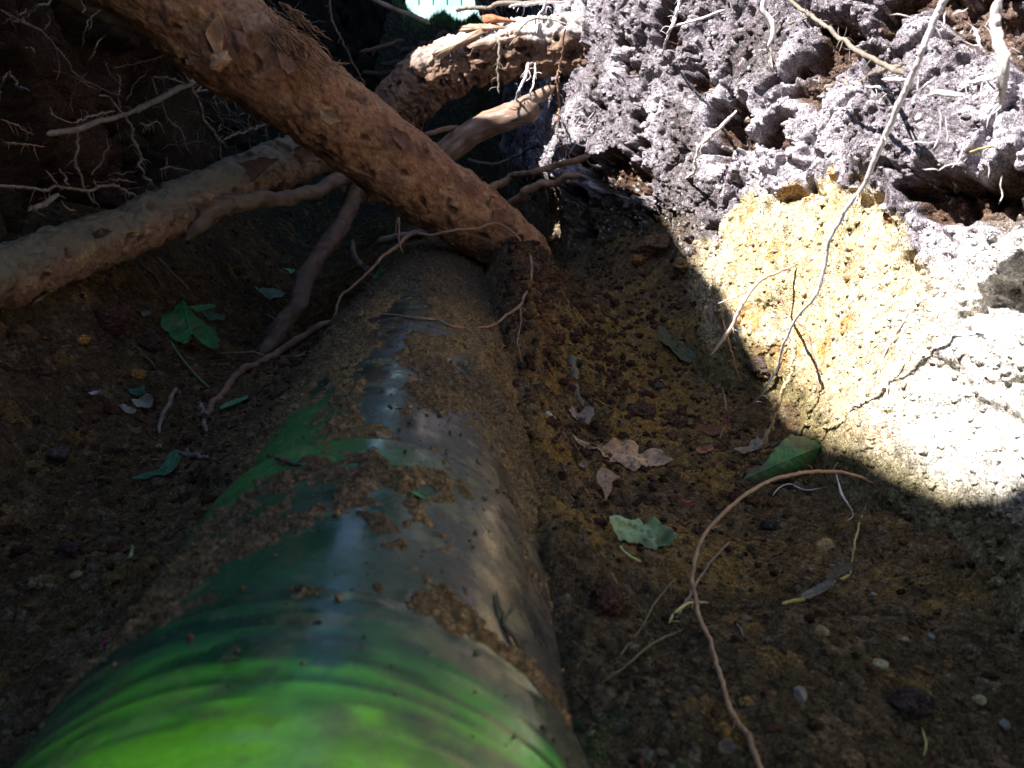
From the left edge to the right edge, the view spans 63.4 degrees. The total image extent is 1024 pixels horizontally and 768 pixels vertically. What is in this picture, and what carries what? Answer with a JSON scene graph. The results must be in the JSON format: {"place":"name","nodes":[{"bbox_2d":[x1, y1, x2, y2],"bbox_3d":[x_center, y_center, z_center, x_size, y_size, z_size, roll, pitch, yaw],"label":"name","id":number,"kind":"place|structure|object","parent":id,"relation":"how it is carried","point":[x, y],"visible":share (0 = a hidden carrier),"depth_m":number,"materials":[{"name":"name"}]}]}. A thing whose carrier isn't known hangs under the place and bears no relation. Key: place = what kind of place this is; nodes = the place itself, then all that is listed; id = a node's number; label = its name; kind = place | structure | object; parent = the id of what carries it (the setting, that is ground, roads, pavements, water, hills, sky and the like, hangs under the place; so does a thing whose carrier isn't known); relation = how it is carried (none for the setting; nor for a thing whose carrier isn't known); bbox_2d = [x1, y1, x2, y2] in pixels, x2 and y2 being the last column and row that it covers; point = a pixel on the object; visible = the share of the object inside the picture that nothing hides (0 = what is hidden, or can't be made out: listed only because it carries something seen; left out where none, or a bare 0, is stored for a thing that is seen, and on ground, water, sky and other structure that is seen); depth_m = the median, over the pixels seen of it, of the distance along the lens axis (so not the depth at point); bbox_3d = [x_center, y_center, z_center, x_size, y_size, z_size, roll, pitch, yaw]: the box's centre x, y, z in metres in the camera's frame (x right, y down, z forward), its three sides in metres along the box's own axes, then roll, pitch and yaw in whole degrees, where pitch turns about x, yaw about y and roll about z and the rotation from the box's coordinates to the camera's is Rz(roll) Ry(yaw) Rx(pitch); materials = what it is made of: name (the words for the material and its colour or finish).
{"place":"outdoors","nodes":[
{"label":"outdoors","id":0,"kind":"place"},
{"bbox_2d":[0,0,293,242],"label":"soil wall","id":1,"kind":"structure","parent":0,"point":[35,74],"depth_m":1.12,"materials":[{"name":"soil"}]},
{"bbox_2d":[28,193,75,215],"bbox_3d":[-0.425,-0.168,0.767,0.016,0.023,0.093,-1,17,-3],"label":"rootlet","id":2,"kind":"object","parent":1,"relation":"attached to","point":[46,202],"visible":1,"depth_m":0.75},
{"bbox_2d":[0,9,122,98],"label":"rootlet","id":3,"kind":"object","parent":1,"relation":"attached to","point":[45,35],"visible":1,"depth_m":0.73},
{"bbox_2d":[0,170,136,204],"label":"rootlet","id":4,"kind":"object","parent":1,"relation":"attached to","point":[95,188],"visible":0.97,"depth_m":0.78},
{"bbox_2d":[67,133,99,207],"bbox_3d":[-0.424,-0.211,0.821,0.016,0.076,0.048,-3,17,-9],"label":"rootlet","id":5,"kind":"object","parent":1,"relation":"hanging from","point":[76,167],"visible":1,"depth_m":0.80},
{"bbox_2d":[46,78,195,140],"bbox_3d":[-0.426,-0.327,0.946,0.021,0.091,0.459,-1,17,-3],"label":"rootlet","id":6,"kind":"object","parent":1,"relation":"attached to","point":[139,108],"visible":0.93,"depth_m":0.90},
{"bbox_2d":[50,110,114,124],"bbox_3d":[-0.420,-0.257,0.810,0.013,0.023,0.146,-1,17,-3],"label":"rootlet","id":7,"kind":"object","parent":6,"relation":"on","point":[95,115],"visible":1,"depth_m":0.81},
{"bbox_2d":[151,72,194,94],"bbox_3d":[-0.427,-0.378,1.049,0.024,0.026,0.161,-1,17,-3],"label":"rootlet","id":8,"kind":"object","parent":6,"relation":"on","point":[161,77],"visible":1,"depth_m":1.00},
{"bbox_2d":[99,95,155,190],"bbox_3d":[-0.427,-0.262,0.926,0.021,0.111,0.164,-1,17,-4],"label":"rootlet","id":9,"kind":"object","parent":1,"relation":"attached to","point":[132,128],"visible":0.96,"depth_m":0.94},
{"bbox_2d":[0,0,324,188],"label":"hair roots","id":10,"kind":"object","parent":1,"relation":"attached to","point":[35,7],"visible":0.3,"depth_m":0.93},
{"bbox_2d":[223,123,268,139],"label":"rootlet","id":11,"kind":"object","parent":10,"relation":"attached to","point":[245,131],"visible":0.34,"depth_m":1.39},
{"bbox_2d":[153,101,190,152],"bbox_3d":[-0.432,-0.329,1.067,0.024,0.066,0.103,-1,17,-3],"label":"rootlet","id":12,"kind":"object","parent":1,"relation":"attached to","point":[172,123],"visible":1,"depth_m":1.05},
{"bbox_2d":[175,69,225,147],"bbox_3d":[-0.437,-0.389,1.159,0.023,0.119,0.235,-2,17,-5],"label":"rootlet","id":13,"kind":"object","parent":1,"relation":"attached to","point":[202,118],"visible":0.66,"depth_m":1.15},
{"bbox_2d":[325,0,365,84],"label":"root","id":14,"kind":"object","parent":1,"relation":"hanging from","point":[332,21],"visible":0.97,"depth_m":1.38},
{"bbox_2d":[288,0,405,91],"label":"soil wall","id":15,"kind":"structure","parent":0,"point":[359,24],"depth_m":3.49,"materials":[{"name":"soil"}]},
{"bbox_2d":[359,39,402,57],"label":"root","id":16,"kind":"object","parent":15,"relation":"attached to","point":[378,47],"visible":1,"depth_m":1.85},
{"bbox_2d":[475,0,546,207],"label":"trench side","id":17,"kind":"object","parent":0,"point":[510,143],"visible":0.22,"depth_m":3.10,"materials":[{"name":"soil"}]},
{"bbox_2d":[361,66,394,76],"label":"root","id":18,"kind":"object","parent":17,"relation":"on","point":[377,73],"visible":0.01,"depth_m":3.00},
{"bbox_2d":[0,0,1023,767],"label":"trench floor","id":19,"kind":"structure","parent":0,"point":[632,728],"depth_m":0.55,"materials":[{"name":"soil"}]},
{"bbox_2d":[25,573,56,592],"bbox_3d":[-0.277,0.117,0.488,0.016,0.011,0.016,-1,17,-3],"label":"soil clod","id":20,"kind":"object","parent":19,"relation":"on","point":[37,583],"visible":1,"depth_m":0.48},
{"bbox_2d":[45,444,69,462],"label":"stone","id":21,"kind":"object","parent":19,"relation":"on","point":[59,453],"visible":1,"depth_m":0.63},
{"bbox_2d":[56,540,81,558],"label":"soil clod","id":22,"kind":"object","parent":19,"relation":"on","point":[69,549],"visible":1,"depth_m":0.51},
{"bbox_2d":[92,304,129,336],"bbox_3d":[-0.421,-0.065,0.862,0.052,0.033,0.040,-1,17,-3],"label":"soil clod","id":23,"kind":"object","parent":19,"relation":"on","point":[112,321],"visible":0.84,"depth_m":0.85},
{"bbox_2d":[121,384,145,395],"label":"green leaf","id":24,"kind":"object","parent":19,"relation":"on","point":[138,391],"visible":1,"depth_m":0.79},
{"bbox_2d":[131,369,146,379],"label":"soil clod","id":25,"kind":"object","parent":19,"relation":"on","point":[139,374],"visible":1,"depth_m":0.81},
{"bbox_2d":[131,393,152,407],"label":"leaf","id":26,"kind":"object","parent":19,"relation":"on","point":[145,400],"visible":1,"depth_m":0.78,"materials":[{"name":"plant"}]},
{"bbox_2d":[136,331,165,352],"bbox_3d":[-0.386,-0.043,0.880,0.031,0.026,0.034,-1,17,-3],"label":"soil clod","id":27,"kind":"object","parent":19,"relation":"on","point":[149,341],"visible":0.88,"depth_m":0.87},
{"bbox_2d":[133,450,180,478],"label":"green leaf","id":28,"kind":"object","parent":19,"relation":"on","point":[169,464],"visible":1,"depth_m":0.62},
{"bbox_2d":[157,387,177,432],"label":"twig","id":29,"kind":"object","parent":19,"relation":"on","point":[168,406],"visible":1,"depth_m":0.78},
{"bbox_2d":[160,300,219,387],"bbox_3d":[-0.339,-0.048,0.901,0.050,0.057,0.180,-12,21,-34],"label":"green leaf","id":30,"kind":"object","parent":19,"relation":"on","point":[182,323],"visible":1,"depth_m":0.94,"materials":[{"name":"plant"}]},
{"bbox_2d":[188,304,215,311],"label":"green leaf","id":31,"kind":"object","parent":30,"relation":"on","point":[198,308],"visible":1,"depth_m":0.96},
{"bbox_2d":[175,444,215,464],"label":"twig","id":32,"kind":"object","parent":19,"relation":"on","point":[197,455],"visible":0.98,"depth_m":0.63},
{"bbox_2d":[0,106,397,309],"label":"tree root","id":33,"kind":"object","parent":19,"relation":"on","point":[47,259],"visible":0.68,"depth_m":0.92,"materials":[{"name":"brown plant"}]},
{"bbox_2d":[185,171,351,240],"bbox_3d":[-0.302,-0.255,1.144,0.046,0.073,0.378,7,18,21],"label":"tree root","id":34,"kind":"object","parent":33,"relation":"on","point":[221,206],"visible":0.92,"depth_m":1.05,"materials":[{"name":"brown plant"}]},
{"bbox_2d":[202,310,224,320],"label":"green leaf","id":35,"kind":"object","parent":19,"relation":"on","point":[210,316],"visible":0.96,"depth_m":1.09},
{"bbox_2d":[203,319,331,420],"bbox_3d":[-0.287,-0.022,0.862,0.107,0.053,0.232,6,18,20],"label":"root","id":36,"kind":"object","parent":19,"relation":"on","point":[241,371],"visible":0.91,"depth_m":0.90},
{"bbox_2d":[255,286,285,298],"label":"green leaf","id":37,"kind":"object","parent":19,"relation":"on","point":[270,293],"visible":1,"depth_m":1.31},
{"bbox_2d":[10,238,589,767],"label":"drain pipe","id":38,"kind":"object","parent":19,"relation":"on","point":[332,702],"visible":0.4,"depth_m":0.26,"materials":[{"name":"plastic"}]},
{"bbox_2d":[218,654,242,663],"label":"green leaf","id":39,"kind":"object","parent":38,"relation":"on","point":[227,659],"visible":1,"depth_m":0.24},
{"bbox_2d":[27,239,582,764],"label":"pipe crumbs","id":40,"kind":"object","parent":38,"relation":"on","point":[339,599],"visible":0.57,"depth_m":0.39,"materials":[{"name":"soil"}]},
{"bbox_2d":[39,164,571,727],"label":"loose soil","id":41,"kind":"structure","parent":38,"relation":"on","point":[433,266],"depth_m":0.49,"materials":[{"name":"soil"}]},
{"bbox_2d":[376,229,432,244],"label":"root","id":42,"kind":"object","parent":41,"relation":"on","point":[389,239],"visible":0.38,"depth_m":1.25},
{"bbox_2d":[495,589,522,651],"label":"sprig","id":43,"kind":"object","parent":38,"relation":"on","point":[508,630],"visible":1,"depth_m":0.31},
{"bbox_2d":[259,181,363,354],"bbox_3d":[-0.260,-0.206,1.164,0.039,0.205,0.534,1,17,2],"label":"tree root","id":44,"kind":"object","parent":19,"relation":"on","point":[291,313],"visible":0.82,"depth_m":1.08,"materials":[{"name":"brown plant"}]},
{"bbox_2d":[84,0,551,268],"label":"tree root","id":45,"kind":"object","parent":19,"relation":"on","point":[261,60],"visible":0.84,"depth_m":0.96,"materials":[{"name":"brown plant"}]},
{"bbox_2d":[59,0,146,39],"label":"tree root","id":46,"kind":"object","parent":45,"relation":"attached to","point":[104,15],"visible":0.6,"depth_m":0.92,"materials":[{"name":"brown plant"}]},
{"bbox_2d":[350,240,365,272],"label":"root","id":47,"kind":"object","parent":19,"relation":"on","point":[357,262],"visible":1,"depth_m":1.11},
{"bbox_2d":[370,0,429,24],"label":"root","id":48,"kind":"object","parent":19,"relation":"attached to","point":[410,14],"visible":1,"depth_m":1.69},
{"bbox_2d":[0,218,823,571],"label":"crumbled clods","id":49,"kind":"object","parent":19,"relation":"on","point":[578,424],"visible":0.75,"depth_m":0.80,"materials":[{"name":"soil"}]},
{"bbox_2d":[333,217,532,361],"bbox_3d":[-0.086,-0.111,0.890,0.232,0.114,0.370,-1,17,-3],"label":"root","id":50,"kind":"object","parent":19,"relation":"on","point":[396,246],"visible":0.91,"depth_m":0.98,"materials":[{"name":"wood"}]},
{"bbox_2d":[392,0,482,31],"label":"moss and grass","id":51,"kind":"object","parent":19,"relation":"on","point":[443,14],"visible":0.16,"depth_m":5.35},
{"bbox_2d":[423,85,555,161],"bbox_3d":[-0.074,-0.411,1.427,0.297,0.199,0.096,-5,18,-15],"label":"tree root","id":52,"kind":"object","parent":19,"relation":"on","point":[456,142],"visible":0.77,"depth_m":1.42,"materials":[{"name":"brown plant"}]},
{"bbox_2d":[0,180,1023,767],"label":"soil crumbs","id":53,"kind":"object","parent":19,"relation":"on","point":[814,724],"visible":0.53,"depth_m":0.52,"materials":[{"name":"soil"}]},
{"bbox_2d":[567,355,583,405],"bbox_3d":[0.063,-0.005,0.835,0.012,0.028,0.094,0,17,-1],"label":"stick","id":54,"kind":"object","parent":19,"relation":"on","point":[572,359],"visible":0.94,"depth_m":0.84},
{"bbox_2d":[569,406,593,423],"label":"dry leaf","id":55,"kind":"object","parent":19,"relation":"on","point":[587,412],"visible":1,"depth_m":0.76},
{"bbox_2d":[596,467,620,499],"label":"dry leaf","id":56,"kind":"object","parent":19,"relation":"on","point":[605,478],"visible":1,"depth_m":0.64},
{"bbox_2d":[590,581,627,616],"bbox_3d":[0.048,0.109,0.417,0.020,0.016,0.021,-14,22,-39],"label":"soil clod","id":57,"kind":"object","parent":19,"relation":"on","point":[607,599],"visible":1,"depth_m":0.41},
{"bbox_2d":[569,433,672,470],"bbox_3d":[0.095,0.055,0.707,0.085,0.022,0.039,11,20,33],"label":"dry leaf","id":58,"kind":"object","parent":19,"relation":"on","point":[625,454],"visible":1,"depth_m":0.71,"materials":[{"name":"plant"}]},
{"bbox_2d":[630,254,647,264],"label":"soil clod","id":59,"kind":"object","parent":19,"relation":"on","point":[639,259],"visible":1,"depth_m":1.14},
{"bbox_2d":[626,400,656,419],"bbox_3d":[0.126,0.029,0.806,0.031,0.023,0.034,-1,17,-3],"label":"soil clod","id":60,"kind":"object","parent":19,"relation":"on","point":[644,410],"visible":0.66,"depth_m":0.80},
{"bbox_2d":[609,515,677,561],"bbox_3d":[0.075,0.093,0.504,0.036,0.023,0.045,14,22,38],"label":"green leaf","id":61,"kind":"object","parent":19,"relation":"on","point":[653,533],"visible":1,"depth_m":0.51,"materials":[{"name":"plant"}]},
{"bbox_2d":[603,629,683,681],"bbox_3d":[0.059,0.119,0.376,0.011,0.014,0.068,14,22,39],"label":"twig","id":62,"kind":"object","parent":19,"relation":"on","point":[641,652],"visible":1,"depth_m":0.36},
{"bbox_2d":[621,579,673,653],"bbox_3d":[0.068,0.119,0.414,0.011,0.031,0.105,6,18,20],"label":"twig","id":63,"kind":"object","parent":19,"relation":"on","point":[649,612],"visible":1,"depth_m":0.41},
{"bbox_2d":[636,494,660,505],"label":"soil clod","id":64,"kind":"object","parent":19,"relation":"on","point":[649,499],"visible":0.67,"depth_m":0.61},
{"bbox_2d":[638,233,671,259],"bbox_3d":[0.199,-0.187,1.134,0.055,0.038,0.046,-1,17,-3],"label":"soil clod","id":65,"kind":"object","parent":19,"relation":"on","point":[653,246],"visible":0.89,"depth_m":1.12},
{"bbox_2d":[657,325,694,362],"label":"green leaf","id":66,"kind":"object","parent":19,"relation":"on","point":[681,351],"visible":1,"depth_m":0.96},
{"bbox_2d":[672,256,690,274],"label":"soil clod","id":67,"kind":"object","parent":19,"relation":"on","point":[680,264],"visible":0.8,"depth_m":1.05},
{"bbox_2d":[676,541,729,617],"bbox_3d":[0.110,0.109,0.480,0.014,0.033,0.152,7,18,22],"label":"twig","id":68,"kind":"object","parent":19,"relation":"on","point":[687,599],"visible":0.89,"depth_m":0.47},
{"bbox_2d":[698,423,720,435],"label":"dry leaf","id":69,"kind":"object","parent":19,"relation":"on","point":[711,430],"visible":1,"depth_m":0.75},
{"bbox_2d":[716,721,731,735],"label":"stone","id":70,"kind":"object","parent":19,"relation":"on","point":[723,727],"visible":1,"depth_m":0.33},
{"bbox_2d":[718,737,736,753],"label":"stone","id":71,"kind":"object","parent":19,"relation":"on","point":[725,746],"visible":1,"depth_m":0.32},
{"bbox_2d":[733,435,779,453],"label":"dry leaf","id":72,"kind":"object","parent":19,"relation":"on","point":[755,444],"visible":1,"depth_m":0.71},
{"bbox_2d":[745,355,769,377],"bbox_3d":[0.245,-0.017,0.811,0.024,0.021,0.033,-8,19,-25],"label":"soil clod","id":73,"kind":"object","parent":19,"relation":"on","point":[756,366],"visible":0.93,"depth_m":0.81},
{"bbox_2d":[759,519,780,530],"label":"soil clod","id":74,"kind":"object","parent":19,"relation":"on","point":[771,524],"visible":1,"depth_m":0.58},
{"bbox_2d":[761,314,800,448],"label":"root","id":75,"kind":"object","parent":19,"relation":"attached to","point":[780,397],"visible":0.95,"depth_m":0.68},
{"bbox_2d":[689,463,874,767],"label":"root","id":76,"kind":"object","parent":19,"relation":"on","point":[748,735],"visible":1,"depth_m":0.41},
{"bbox_2d":[743,434,820,483],"bbox_3d":[0.210,0.061,0.641,0.064,0.029,0.026,-12,21,-35],"label":"green leaf","id":77,"kind":"object","parent":19,"relation":"on","point":[791,453],"visible":0.96,"depth_m":0.64,"materials":[{"name":"plant"}]},
{"bbox_2d":[793,686,807,702],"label":"stone","id":78,"kind":"object","parent":19,"relation":"on","point":[800,694],"visible":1,"depth_m":0.35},
{"bbox_2d":[799,579,835,598],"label":"dry leaf","id":79,"kind":"object","parent":19,"relation":"on","point":[821,587],"visible":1,"depth_m":0.47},
{"bbox_2d":[813,625,829,636],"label":"stone","id":80,"kind":"object","parent":19,"relation":"on","point":[822,630],"visible":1,"depth_m":0.41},
{"bbox_2d":[782,506,866,604],"bbox_3d":[0.200,0.106,0.505,0.015,0.018,0.172,12,21,35],"label":"twig","id":81,"kind":"object","parent":19,"relation":"on","point":[801,599],"visible":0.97,"depth_m":0.50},
{"bbox_2d":[816,538,834,550],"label":"stone","id":82,"kind":"object","parent":19,"relation":"on","point":[826,544],"visible":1,"depth_m":0.53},
{"bbox_2d":[825,561,853,579],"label":"dry leaf","id":83,"kind":"object","parent":19,"relation":"on","point":[837,571],"visible":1,"depth_m":0.49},
{"bbox_2d":[872,658,888,670],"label":"stone","id":84,"kind":"object","parent":19,"relation":"on","point":[882,664],"visible":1,"depth_m":0.39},
{"bbox_2d":[888,685,936,719],"bbox_3d":[0.176,0.141,0.365,0.021,0.012,0.016,-10,19,-29],"label":"soil clod","id":85,"kind":"object","parent":19,"relation":"on","point":[917,702],"visible":1,"depth_m":0.36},
{"bbox_2d":[517,0,1023,635],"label":"soil wall","id":86,"kind":"structure","parent":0,"point":[789,80],"depth_m":0.72,"materials":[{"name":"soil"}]},
{"bbox_2d":[331,12,588,204],"bbox_3d":[-0.098,-0.504,1.540,0.521,0.342,0.136,2,17,8],"label":"tree root","id":87,"kind":"object","parent":86,"relation":"attached to","point":[419,86],"visible":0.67,"depth_m":1.47,"materials":[{"name":"brown plant"}]},
{"bbox_2d":[490,36,504,90],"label":"root","id":88,"kind":"object","parent":87,"relation":"hanging from","point":[499,56],"visible":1,"depth_m":1.37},
{"bbox_2d":[456,0,562,14],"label":"root","id":89,"kind":"object","parent":87,"relation":"on","point":[505,3],"visible":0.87,"depth_m":1.53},
{"bbox_2d":[510,62,533,102],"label":"root","id":90,"kind":"object","parent":87,"relation":"hanging from","point":[526,71],"visible":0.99,"depth_m":1.38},
{"bbox_2d":[509,0,565,16],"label":"root","id":91,"kind":"object","parent":87,"relation":"on","point":[534,3],"visible":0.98,"depth_m":1.47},
{"bbox_2d":[509,17,568,45],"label":"root","id":92,"kind":"object","parent":87,"relation":"attached to","point":[543,18],"visible":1,"depth_m":1.39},
{"bbox_2d":[468,143,534,170],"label":"root","id":93,"kind":"object","parent":86,"relation":"hanging from","point":[501,161],"visible":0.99,"depth_m":2.06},
{"bbox_2d":[489,155,589,189],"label":"root","id":94,"kind":"object","parent":86,"relation":"attached to","point":[501,183],"visible":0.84,"depth_m":1.34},
{"bbox_2d":[507,172,580,205],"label":"root","id":95,"kind":"object","parent":86,"relation":"attached to","point":[522,195],"visible":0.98,"depth_m":1.34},
{"bbox_2d":[548,28,568,140],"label":"root","id":96,"kind":"object","parent":86,"relation":"hanging from","point":[558,101],"visible":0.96,"depth_m":1.40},
{"bbox_2d":[660,0,723,56],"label":"root","id":97,"kind":"object","parent":86,"relation":"hanging from","point":[674,17],"visible":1,"depth_m":0.92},
{"bbox_2d":[685,110,736,179],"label":"root","id":98,"kind":"object","parent":86,"relation":"attached to","point":[715,131],"visible":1,"depth_m":0.93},
{"bbox_2d":[711,318,745,381],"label":"root","id":99,"kind":"object","parent":86,"relation":"hanging from","point":[727,337],"visible":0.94,"depth_m":0.79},
{"bbox_2d":[708,265,794,354],"bbox_3d":[0.222,-0.070,0.779,0.046,0.081,0.085,16,23,43],"label":"root","id":100,"kind":"object","parent":86,"relation":"attached to","point":[749,291],"visible":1,"depth_m":0.75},
{"bbox_2d":[760,0,779,45],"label":"root","id":101,"kind":"object","parent":86,"relation":"attached to","point":[768,17],"visible":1,"depth_m":0.62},
{"bbox_2d":[538,0,1023,588],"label":"wall crumbs","id":102,"kind":"object","parent":86,"relation":"on","point":[1006,510],"depth_m":0.67,"materials":[{"name":"soil"}]},
{"bbox_2d":[551,9,1021,202],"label":"hair roots","id":103,"kind":"object","parent":86,"relation":"attached to","point":[914,140],"visible":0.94,"depth_m":0.51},
{"bbox_2d":[775,290,828,414],"bbox_3d":[0.262,-0.028,0.718,0.025,0.077,0.195,0,17,1],"label":"root","id":104,"kind":"object","parent":86,"relation":"attached to","point":[804,330],"visible":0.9,"depth_m":0.75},
{"bbox_2d":[788,0,904,77],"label":"root","id":105,"kind":"object","parent":86,"relation":"attached to","point":[865,55],"visible":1,"depth_m":0.60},
{"bbox_2d":[748,0,947,407],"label":"root","id":106,"kind":"object","parent":86,"relation":"hanging from","point":[912,73],"visible":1,"depth_m":0.45,"materials":[{"name":"wood"}]},
{"bbox_2d":[817,62,908,98],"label":"root","id":107,"kind":"object","parent":86,"relation":"attached to","point":[880,71],"visible":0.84,"depth_m":0.69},
{"bbox_2d":[885,345,915,398],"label":"root","id":108,"kind":"object","parent":86,"relation":"on","point":[895,373],"visible":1,"depth_m":0.57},
{"bbox_2d":[928,90,964,97],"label":"root","id":109,"kind":"object","parent":86,"relation":"attached to","point":[945,93],"visible":1,"depth_m":0.50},
{"bbox_2d":[958,72,1010,100],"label":"root","id":110,"kind":"object","parent":86,"relation":"attached to","point":[969,82],"visible":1,"depth_m":0.49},
{"bbox_2d":[984,0,1010,107],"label":"root","id":111,"kind":"object","parent":86,"relation":"attached to","point":[1002,52],"visible":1,"depth_m":0.47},
{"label":"lawn","id":112,"kind":"structure","parent":0,"visible":0},
{"bbox_2d":[406,0,480,19],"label":"fence","id":113,"kind":"object","parent":112,"relation":"on","point":[426,8],"visible":0.02,"depth_m":8.24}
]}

